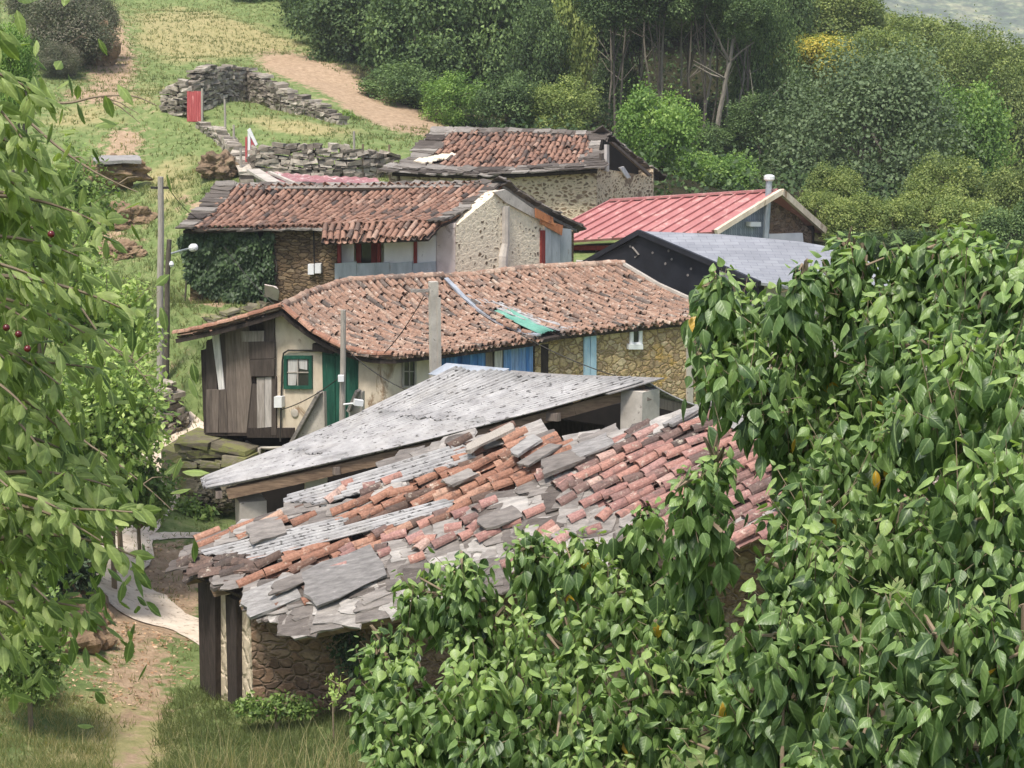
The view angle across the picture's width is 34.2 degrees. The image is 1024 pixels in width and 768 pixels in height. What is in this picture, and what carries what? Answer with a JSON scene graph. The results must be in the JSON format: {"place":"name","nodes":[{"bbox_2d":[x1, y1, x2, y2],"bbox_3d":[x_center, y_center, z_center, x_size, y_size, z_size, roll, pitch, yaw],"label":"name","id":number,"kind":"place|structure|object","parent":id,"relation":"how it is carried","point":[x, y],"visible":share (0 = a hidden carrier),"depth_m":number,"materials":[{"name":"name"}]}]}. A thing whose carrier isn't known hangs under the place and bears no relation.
{"place":"outdoors","nodes":[
{"label":"outdoors","id":0,"kind":"place"},
{"bbox_2d":[86,411,203,644],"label":"path","id":1,"kind":"structure","parent":0,"point":[176,618],"depth_m":33.40,"materials":[{"name":"concrete"}]},
{"bbox_2d":[0,0,1023,767],"bbox_3d":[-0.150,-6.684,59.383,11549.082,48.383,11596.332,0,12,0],"label":"ground","id":2,"kind":"structure","parent":0,"point":[338,90],"depth_m":67.77,"materials":[{"name":"plant"}]},
{"bbox_2d":[0,15,41,201],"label":"tree","id":3,"kind":"object","parent":2,"relation":"on","point":[24,66],"visible":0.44,"depth_m":44.95,"materials":[{"name":"green plant"}]},
{"bbox_2d":[0,579,79,732],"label":"shrub","id":4,"kind":"object","parent":2,"relation":"on","point":[46,659],"visible":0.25,"depth_m":24.13,"materials":[{"name":"green plant"}]},
{"bbox_2d":[7,354,90,511],"bbox_3d":[-8.980,1.675,31.029,2.474,4.773,2.466,0,12,0],"label":"shrub","id":5,"kind":"object","parent":2,"relation":"on","point":[47,435],"visible":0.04,"depth_m":30.64,"materials":[{"name":"green plant"}]},
{"bbox_2d":[2,171,100,399],"bbox_3d":[-9.832,-0.577,34.708,2.696,7.767,2.521,0,12,0],"label":"shrub","id":6,"kind":"object","parent":2,"relation":"on","point":[72,282],"visible":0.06,"depth_m":34.20,"materials":[{"name":"green plant"}]},
{"bbox_2d":[35,38,85,78],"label":"heath shrub","id":7,"kind":"object","parent":2,"relation":"on","point":[50,56],"visible":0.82,"depth_m":85.11,"materials":[{"name":"green plant"}]},
{"bbox_2d":[0,686,123,767],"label":"dry grass","id":8,"kind":"structure","parent":2,"relation":"on","point":[50,741],"depth_m":24.21,"materials":[{"name":"plant"}]},
{"bbox_2d":[4,0,121,69],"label":"heath shrub","id":9,"kind":"object","parent":2,"relation":"on","point":[65,29],"visible":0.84,"depth_m":86.81,"materials":[{"name":"green plant"}]},
{"bbox_2d":[41,524,101,601],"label":"shrub","id":10,"kind":"object","parent":2,"relation":"on","point":[83,579],"visible":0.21,"depth_m":30.63,"materials":[{"name":"green plant"}]},
{"bbox_2d":[28,136,128,255],"bbox_3d":[-11.653,-3.439,44.246,3.006,6.175,2.818,0,12,0],"label":"shrub","id":11,"kind":"object","parent":2,"relation":"on","point":[94,195],"visible":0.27,"depth_m":43.71,"materials":[{"name":"green plant"}]},
{"bbox_2d":[58,604,117,654],"bbox_3d":[-8.416,4.748,29.639,2.866,1.973,1.771,3,12,12],"label":"boulder","id":12,"kind":"object","parent":2,"relation":"on","point":[93,643],"visible":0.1,"depth_m":28.88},
{"bbox_2d":[0,0,208,736],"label":"cherry tree","id":13,"kind":"object","parent":2,"relation":"on","point":[24,543],"visible":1,"depth_m":4.91,"materials":[{"name":"green plant"}]},
{"bbox_2d":[48,264,168,367],"bbox_3d":[-9.018,0.262,36.785,2.898,6.077,2.888,4,13,17],"label":"shrub","id":14,"kind":"object","parent":2,"relation":"on","point":[112,318],"visible":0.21,"depth_m":36.17,"materials":[{"name":"green plant"}]},
{"bbox_2d":[48,329,183,588],"bbox_3d":[-8.009,1.632,33.050,3.129,5.568,3.119,0,12,0],"label":"shrub","id":15,"kind":"object","parent":2,"relation":"on","point":[116,436],"visible":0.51,"depth_m":32.37,"materials":[{"name":"green plant"}]},
{"bbox_2d":[83,153,152,189],"bbox_3d":[-14.822,-8.011,62.770,2.673,1.405,2.128,0,12,0],"label":"boulder","id":16,"kind":"object","parent":2,"relation":"on","point":[121,172],"visible":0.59,"depth_m":62.12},
{"bbox_2d":[62,318,175,551],"bbox_3d":[-8.317,1.253,35.036,2.439,5.343,2.386,0,12,0],"label":"shrub","id":17,"kind":"object","parent":2,"relation":"on","point":[119,539],"visible":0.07,"depth_m":34.78,"materials":[{"name":"green plant"}]},
{"bbox_2d":[56,544,193,708],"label":"fallen leaves","id":18,"kind":"object","parent":2,"relation":"on","point":[157,638],"visible":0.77,"depth_m":29.09,"materials":[{"name":"brown plant"}]},
{"bbox_2d":[106,200,157,229],"bbox_3d":[-13.237,-5.631,57.180,2.249,1.307,1.693,-5,13,-21],"label":"boulder","id":19,"kind":"object","parent":2,"relation":"on","point":[138,214],"visible":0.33,"depth_m":56.62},
{"bbox_2d":[116,451,188,549],"bbox_3d":[-7.687,2.756,34.296,2.019,3.227,1.792,4,13,19],"label":"shrub","id":20,"kind":"object","parent":2,"relation":"on","point":[160,489],"visible":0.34,"depth_m":33.97,"materials":[{"name":"green plant"}]},
{"bbox_2d":[151,177,168,385],"bbox_3d":[-9.142,-1.803,43.559,0.665,7.216,0.218,1,12,6],"label":"utility pole","id":21,"kind":"object","parent":2,"relation":"on","point":[160,187],"visible":0.61,"depth_m":43.18,"materials":[{"name":"grey wood"}]},
{"bbox_2d":[153,379,190,435],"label":"dry stone wall","id":22,"kind":"structure","parent":2,"relation":"on","point":[178,407],"depth_m":43.66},
{"bbox_2d":[164,239,197,378],"bbox_3d":[-8.902,-0.991,44.589,1.441,5.746,0.314,5,13,22],"label":"street lamp","id":23,"kind":"object","parent":2,"relation":"on","point":[191,248],"visible":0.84,"depth_m":44.43,"materials":[{"name":"grey metal"}]},
{"bbox_2d":[1,166,387,444],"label":"slope grass","id":24,"kind":"structure","parent":2,"relation":"on","point":[172,299],"depth_m":54.38,"materials":[{"name":"plant"}]},
{"bbox_2d":[42,462,347,733],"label":"verge grass","id":25,"kind":"structure","parent":2,"relation":"on","point":[125,722],"depth_m":28.61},
{"bbox_2d":[187,88,202,121],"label":"garden gate","id":26,"kind":"structure","parent":2,"relation":"on","point":[194,106],"depth_m":71.22,"materials":[{"name":"red wood"}]},
{"bbox_2d":[172,492,220,521],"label":"shrub","id":27,"kind":"object","parent":2,"relation":"on","point":[190,505],"visible":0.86,"depth_m":38.83,"materials":[{"name":"green plant"}]},
{"bbox_2d":[196,483,236,513],"bbox_3d":[-6.945,2.691,39.646,1.114,0.896,1.078,5,13,21],"label":"boulder","id":28,"kind":"object","parent":2,"relation":"on","point":[225,504],"visible":0.45,"depth_m":39.26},
{"bbox_2d":[195,149,239,179],"bbox_3d":[-10.385,-7.680,58.803,1.568,1.216,1.572,0,12,0],"label":"boulder","id":29,"kind":"object","parent":2,"relation":"on","point":[221,165],"visible":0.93,"depth_m":58.40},
{"bbox_2d":[195,121,253,182],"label":"dry stone wall","id":30,"kind":"structure","parent":2,"relation":"on","point":[220,136],"depth_m":64.32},
{"bbox_2d":[202,300,276,322],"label":"dry stone wall","id":31,"kind":"structure","parent":2,"relation":"on","point":[234,311],"depth_m":46.66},
{"bbox_2d":[159,64,349,124],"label":"dry stone wall","id":32,"kind":"structure","parent":2,"relation":"on","point":[219,84],"depth_m":73.06,"materials":[{"name":"stone"}]},
{"bbox_2d":[116,677,425,767],"bbox_3d":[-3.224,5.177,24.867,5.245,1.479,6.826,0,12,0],"label":"grass","id":33,"kind":"structure","parent":2,"relation":"on","point":[286,742],"depth_m":25.28,"materials":[{"name":"plant"}]},
{"bbox_2d":[223,688,331,730],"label":"shrub","id":34,"kind":"object","parent":2,"relation":"on","point":[268,708],"visible":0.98,"depth_m":25.84,"materials":[{"name":"green plant"}]},
{"bbox_2d":[247,169,378,182],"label":"shed","id":35,"kind":"structure","parent":2,"relation":"on","point":[260,175],"depth_m":55.81,"materials":[{"name":"metal"}]},
{"bbox_2d":[246,142,400,178],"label":"dry stone wall","id":36,"kind":"structure","parent":2,"relation":"on","point":[264,155],"depth_m":58.66,"materials":[{"name":"stone"}]},
{"bbox_2d":[0,0,670,197],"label":"meadow grass","id":37,"kind":"structure","parent":2,"relation":"on","point":[157,91],"depth_m":85.71,"materials":[{"name":"plant"}]},
{"bbox_2d":[272,0,408,69],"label":"tree","id":38,"kind":"object","parent":2,"relation":"on","point":[326,19],"visible":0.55,"depth_m":94.17,"materials":[{"name":"green plant"}]},
{"bbox_2d":[338,310,363,420],"bbox_3d":[-3.643,1.086,37.462,0.720,5.507,0.320,9,15,36],"label":"wooden post","id":39,"kind":"object","parent":2,"relation":"on","point":[342,398],"visible":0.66,"depth_m":37.26,"materials":[{"name":"grey wood"}]},
{"bbox_2d":[161,271,547,499],"bbox_3d":[-3.896,0.298,41.676,9.574,5.812,7.193,0,12,0],"label":"farmhouse","id":40,"kind":"object","parent":2,"relation":"on","point":[261,368],"visible":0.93,"depth_m":39.83,"materials":[{"name":"tile"}]},
{"bbox_2d":[284,355,312,388],"bbox_3d":[-5.058,-0.276,39.364,0.790,0.866,0.070,5,13,23],"label":"window","id":41,"kind":"structure","parent":40,"relation":"in","point":[298,369],"depth_m":39.35,"materials":[{"name":"green paint"}]},
{"bbox_2d":[322,352,357,425],"bbox_3d":[-4.009,0.618,39.125,0.958,2.852,0.102,5,13,23],"label":"green door","id":42,"kind":"structure","parent":40,"relation":"in","point":[330,362],"depth_m":38.98,"materials":[{"name":"paint"}]},
{"bbox_2d":[175,176,586,303],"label":"long house","id":43,"kind":"structure","parent":2,"relation":"on","point":[325,232],"depth_m":47.32,"materials":[{"name":"brown stone"}]},
{"bbox_2d":[175,225,262,303],"bbox_3d":[-8.337,-3.412,47.487,2.736,2.418,0.662,3,12,12],"label":"wall ivy","id":44,"kind":"object","parent":43,"relation":"attached to","point":[212,270],"depth_m":47.38,"materials":[{"name":"green plant"}]},
{"bbox_2d":[260,232,276,301],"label":"wall ivy","id":45,"kind":"object","parent":43,"relation":"attached to","point":[269,270],"depth_m":47.12,"materials":[{"name":"green plant"}]},
{"bbox_2d":[352,52,440,107],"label":"shrub","id":46,"kind":"object","parent":2,"relation":"on","point":[402,90],"visible":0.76,"depth_m":85.85,"materials":[{"name":"green plant"}]},
{"bbox_2d":[345,0,478,84],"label":"tree","id":47,"kind":"object","parent":2,"relation":"on","point":[408,19],"visible":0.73,"depth_m":90.62,"materials":[{"name":"green plant"}]},
{"bbox_2d":[410,281,441,377],"bbox_3d":[-1.881,0.769,36.968,0.676,6.144,0.215,0,12,0],"label":"concrete post","id":48,"kind":"object","parent":2,"relation":"on","point":[434,301],"visible":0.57,"depth_m":36.45,"materials":[{"name":"concrete"}]},
{"bbox_2d":[200,363,696,522],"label":"open shed","id":49,"kind":"structure","parent":2,"relation":"on","point":[447,399],"depth_m":30.83,"materials":[{"name":"grey stone"}]},
{"bbox_2d":[410,64,489,126],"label":"shrub","id":50,"kind":"object","parent":2,"relation":"on","point":[441,96],"visible":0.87,"depth_m":82.14,"materials":[{"name":"green plant"}]},
{"bbox_2d":[437,0,554,92],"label":"tree","id":51,"kind":"object","parent":2,"relation":"on","point":[493,15],"visible":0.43,"depth_m":92.10,"materials":[{"name":"green plant"}]},
{"bbox_2d":[465,63,548,128],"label":"shrub","id":52,"kind":"object","parent":2,"relation":"on","point":[512,94],"visible":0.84,"depth_m":78.22,"materials":[{"name":"green plant"}]},
{"bbox_2d":[377,125,666,218],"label":"hillside house","id":53,"kind":"structure","parent":2,"relation":"on","point":[570,174],"depth_m":57.81,"materials":[{"name":"tile"}]},
{"bbox_2d":[340,524,719,767],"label":"ivy bush","id":54,"kind":"object","parent":2,"relation":"on","point":[481,713],"visible":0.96,"depth_m":6.37,"materials":[{"name":"green plant"}]},
{"bbox_2d":[598,433,761,649],"bbox_3d":[0.606,0.612,6.143,0.456,0.957,1.081,-1,12,-7],"label":"ivy spray","id":55,"kind":"object","parent":54,"relation":"attached to","point":[697,542],"visible":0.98,"depth_m":5.83,"materials":[{"name":"green plant"}]},
{"bbox_2d":[499,0,579,125],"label":"tree","id":56,"kind":"object","parent":2,"relation":"on","point":[541,50],"visible":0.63,"depth_m":85.45,"materials":[{"name":"green plant"}]},
{"bbox_2d":[165,407,938,730],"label":"stone barn","id":57,"kind":"structure","parent":2,"relation":"on","point":[403,511],"depth_m":26.29,"materials":[{"name":"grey tile"}]},
{"bbox_2d":[246,516,286,544],"bbox_3d":[-4.035,2.390,27.229,0.599,0.291,0.661,-4,13,-17],"label":"stone slab","id":58,"kind":"object","parent":57,"relation":"on","point":[262,530],"depth_m":27.18,"materials":[{"name":"stone"}]},
{"bbox_2d":[240,575,300,619],"bbox_3d":[-3.720,3.292,25.674,0.937,0.492,0.644,-2,12,-10],"label":"stone slab","id":59,"kind":"object","parent":57,"relation":"on","point":[257,602],"depth_m":25.57,"materials":[{"name":"grey stone"}]},
{"bbox_2d":[320,630,365,718],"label":"shrub","id":60,"kind":"object","parent":57,"relation":"attached to","point":[343,655],"visible":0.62,"depth_m":25.51,"materials":[{"name":"green plant"}]},
{"bbox_2d":[302,544,387,607],"bbox_3d":[-2.612,2.937,25.550,1.232,0.670,1.003,-4,13,-19],"label":"stone slab","id":61,"kind":"object","parent":57,"relation":"on","point":[325,582],"depth_m":25.49,"materials":[{"name":"grey stone"}]},
{"bbox_2d":[465,422,514,453],"bbox_3d":[-0.368,0.897,27.634,1.004,0.377,0.273,-7,14,-29],"label":"wooden plank","id":62,"kind":"object","parent":57,"relation":"on","point":[489,437],"visible":1,"depth_m":27.59,"materials":[{"name":"grey wood"}]},
{"bbox_2d":[477,505,522,529],"bbox_3d":[-0.202,2.048,25.488,0.657,0.253,0.445,-3,12,-16],"label":"stone slab","id":63,"kind":"object","parent":57,"relation":"on","point":[498,518],"depth_m":25.45,"materials":[{"name":"stone"}]},
{"bbox_2d":[541,449,585,478],"bbox_3d":[0.795,1.222,26.292,0.774,0.385,0.490,-4,13,-17],"label":"stone slab","id":64,"kind":"object","parent":57,"relation":"on","point":[554,464],"depth_m":26.18,"materials":[{"name":"stone"}]},
{"bbox_2d":[571,433,613,456],"bbox_3d":[1.266,0.974,26.426,0.637,0.301,0.440,-2,12,-11],"label":"stone slab","id":65,"kind":"object","parent":57,"relation":"on","point":[597,444],"depth_m":26.39,"materials":[{"name":"grey stone"}]},
{"bbox_2d":[523,68,604,130],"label":"shrub","id":66,"kind":"object","parent":2,"relation":"on","point":[554,98],"visible":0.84,"depth_m":77.41,"materials":[{"name":"green plant"}]},
{"bbox_2d":[439,259,706,402],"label":"stone house","id":67,"kind":"structure","parent":2,"relation":"on","point":[616,317],"depth_m":42.81,"materials":[{"name":"tile"}]},
{"bbox_2d":[548,0,599,125],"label":"tree","id":68,"kind":"object","parent":2,"relation":"on","point":[575,60],"visible":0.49,"depth_m":87.50,"materials":[{"name":"green plant"}]},
{"bbox_2d":[572,0,658,136],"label":"tree","id":69,"kind":"object","parent":2,"relation":"on","point":[609,12],"visible":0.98,"depth_m":83.37,"materials":[{"name":"green plant"}]},
{"bbox_2d":[588,52,647,115],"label":"shrub","id":70,"kind":"object","parent":2,"relation":"on","point":[604,74],"visible":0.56,"depth_m":93.75,"materials":[{"name":"green plant"}]},
{"bbox_2d":[599,4,680,105],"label":"tree","id":71,"kind":"object","parent":2,"relation":"on","point":[635,38],"visible":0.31,"depth_m":92.44,"materials":[{"name":"green plant"}]},
{"bbox_2d":[609,72,709,172],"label":"tree","id":72,"kind":"object","parent":2,"relation":"on","point":[667,117],"visible":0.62,"depth_m":68.37,"materials":[{"name":"green plant"}]},
{"bbox_2d":[620,0,699,106],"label":"tree","id":73,"kind":"object","parent":2,"relation":"on","point":[657,9],"visible":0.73,"depth_m":83.48,"materials":[{"name":"green plant"}]},
{"bbox_2d":[356,18,1023,210],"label":"undergrowth","id":74,"kind":"object","parent":2,"relation":"on","point":[739,186],"visible":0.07,"depth_m":70.91,"materials":[{"name":"green plant"}]},
{"bbox_2d":[664,0,722,106],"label":"tree","id":75,"kind":"object","parent":2,"relation":"on","point":[685,29],"visible":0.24,"depth_m":94.54,"materials":[{"name":"green plant"}]},
{"bbox_2d":[572,174,826,252],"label":"metal roof house","id":76,"kind":"structure","parent":2,"relation":"on","point":[779,214],"depth_m":52.83,"materials":[{"name":"red paint"}]},
{"bbox_2d":[662,0,740,127],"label":"tree","id":77,"kind":"object","parent":2,"relation":"on","point":[683,8],"visible":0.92,"depth_m":82.46,"materials":[{"name":"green plant"}]},
{"bbox_2d":[672,145,765,190],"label":"shrub","id":78,"kind":"object","parent":2,"relation":"on","point":[707,161],"visible":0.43,"depth_m":66.75,"materials":[{"name":"green plant"}]},
{"bbox_2d":[691,118,754,158],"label":"shrub","id":79,"kind":"object","parent":2,"relation":"on","point":[717,133],"visible":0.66,"depth_m":78.61,"materials":[{"name":"green plant"}]},
{"bbox_2d":[693,0,780,127],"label":"slender tree","id":80,"kind":"object","parent":2,"relation":"on","point":[756,9],"visible":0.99,"depth_m":81.89,"materials":[{"name":"green plant"}]},
{"bbox_2d":[708,0,781,158],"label":"tree","id":81,"kind":"object","parent":2,"relation":"on","point":[759,32],"visible":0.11,"depth_m":84.19,"materials":[{"name":"green plant"}]},
{"bbox_2d":[576,230,926,370],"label":"slate roof house","id":82,"kind":"structure","parent":2,"relation":"on","point":[681,262],"depth_m":45.39,"materials":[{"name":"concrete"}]},
{"bbox_2d":[720,73,790,159],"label":"shrub","id":83,"kind":"object","parent":2,"relation":"on","point":[740,117],"visible":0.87,"depth_m":78.62,"materials":[{"name":"green plant"}]},
{"bbox_2d":[707,0,817,156],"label":"tree","id":84,"kind":"object","parent":2,"relation":"on","point":[766,75],"visible":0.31,"depth_m":89.26,"materials":[{"name":"green plant"}]},
{"bbox_2d":[729,0,820,78],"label":"tree","id":85,"kind":"object","parent":2,"relation":"on","point":[802,10],"visible":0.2,"depth_m":94.25,"materials":[{"name":"green plant"}]},
{"bbox_2d":[761,63,830,162],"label":"tree","id":86,"kind":"object","parent":2,"relation":"on","point":[784,88],"visible":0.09,"depth_m":87.89,"materials":[{"name":"green plant"}]},
{"bbox_2d":[769,29,863,86],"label":"tree","id":87,"kind":"object","parent":2,"relation":"on","point":[813,48],"visible":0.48,"depth_m":92.85,"materials":[{"name":"yellow plant"}]},
{"bbox_2d":[796,185,844,233],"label":"shrub","id":88,"kind":"object","parent":2,"relation":"on","point":[811,203],"visible":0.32,"depth_m":56.20,"materials":[{"name":"green plant"}]},
{"bbox_2d":[794,155,871,204],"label":"shrub","id":89,"kind":"object","parent":2,"relation":"on","point":[840,182],"visible":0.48,"depth_m":58.85,"materials":[{"name":"green plant"}]},
{"bbox_2d":[652,575,1023,767],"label":"ivy bush","id":90,"kind":"object","parent":2,"relation":"on","point":[772,722],"visible":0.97,"depth_m":5.06,"materials":[{"name":"green plant"}]},
{"bbox_2d":[680,213,1023,761],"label":"ivy bush","id":91,"kind":"object","parent":2,"relation":"on","point":[954,302],"visible":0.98,"depth_m":6.20,"materials":[{"name":"green plant"}]},
{"bbox_2d":[807,0,897,101],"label":"tree","id":92,"kind":"object","parent":2,"relation":"on","point":[870,11],"visible":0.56,"depth_m":99.97,"materials":[{"name":"green plant"}]},
{"bbox_2d":[814,186,890,238],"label":"shrub","id":93,"kind":"object","parent":2,"relation":"on","point":[839,216],"visible":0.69,"depth_m":54.64,"materials":[{"name":"green plant"}]},
{"bbox_2d":[748,12,1001,199],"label":"tree","id":94,"kind":"object","parent":2,"relation":"on","point":[904,92],"visible":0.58,"depth_m":71.86,"materials":[{"name":"green plant"}]},
{"bbox_2d":[838,19,925,129],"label":"tree","id":95,"kind":"object","parent":2,"relation":"on","point":[866,33],"visible":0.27,"depth_m":96.86,"materials":[{"name":"green plant"}]},
{"bbox_2d":[858,191,933,246],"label":"shrub","id":96,"kind":"object","parent":2,"relation":"on","point":[894,213],"visible":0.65,"depth_m":55.13,"materials":[{"name":"green plant"}]},
{"bbox_2d":[860,7,931,49],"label":"tree","id":97,"kind":"object","parent":2,"relation":"on","point":[907,27],"visible":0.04,"depth_m":114.31,"materials":[{"name":"green plant"}]},
{"bbox_2d":[877,224,935,266],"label":"shrub","id":98,"kind":"object","parent":2,"relation":"on","point":[910,237],"visible":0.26,"depth_m":51.97,"materials":[{"name":"green plant"}]},
{"bbox_2d":[884,6,967,57],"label":"tree","id":99,"kind":"object","parent":2,"relation":"on","point":[934,25],"visible":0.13,"depth_m":120.29,"materials":[{"name":"green plant"}]},
{"bbox_2d":[893,170,965,235],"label":"shrub","id":100,"kind":"object","parent":2,"relation":"on","point":[916,188],"visible":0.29,"depth_m":56.81,"materials":[{"name":"green plant"}]},
{"bbox_2d":[902,141,996,212],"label":"shrub","id":101,"kind":"object","parent":2,"relation":"on","point":[965,176],"visible":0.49,"depth_m":63.92,"materials":[{"name":"green plant"}]},
{"bbox_2d":[898,68,1023,192],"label":"tree","id":102,"kind":"object","parent":2,"relation":"on","point":[987,122],"visible":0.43,"depth_m":77.59,"materials":[{"name":"green plant"}]},
{"bbox_2d":[924,189,1006,239],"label":"shrub","id":103,"kind":"object","parent":2,"relation":"on","point":[951,210],"visible":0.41,"depth_m":54.82,"materials":[{"name":"green plant"}]},
{"bbox_2d":[909,4,1023,137],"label":"tree","id":104,"kind":"object","parent":2,"relation":"on","point":[979,61],"visible":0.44,"depth_m":94.74,"materials":[{"name":"green plant"}]},
{"bbox_2d":[970,192,1023,263],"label":"shrub","id":105,"kind":"object","parent":2,"relation":"on","point":[1000,223],"visible":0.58,"depth_m":52.94,"materials":[{"name":"green plant"}]},
{"bbox_2d":[972,156,1023,239],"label":"shrub","id":106,"kind":"object","parent":2,"relation":"on","point":[1005,189],"visible":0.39,"depth_m":59.70,"materials":[{"name":"green plant"}]},
{"bbox_2d":[991,66,1023,177],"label":"tree","id":107,"kind":"object","parent":2,"relation":"on","point":[1012,93],"visible":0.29,"depth_m":92.93,"materials":[{"name":"green plant"}]},
{"bbox_2d":[878,0,1023,48],"bbox_3d":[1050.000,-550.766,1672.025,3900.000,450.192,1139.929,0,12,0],"label":"hills","id":108,"kind":"structure","parent":0,"point":[1006,13],"depth_m":1535.10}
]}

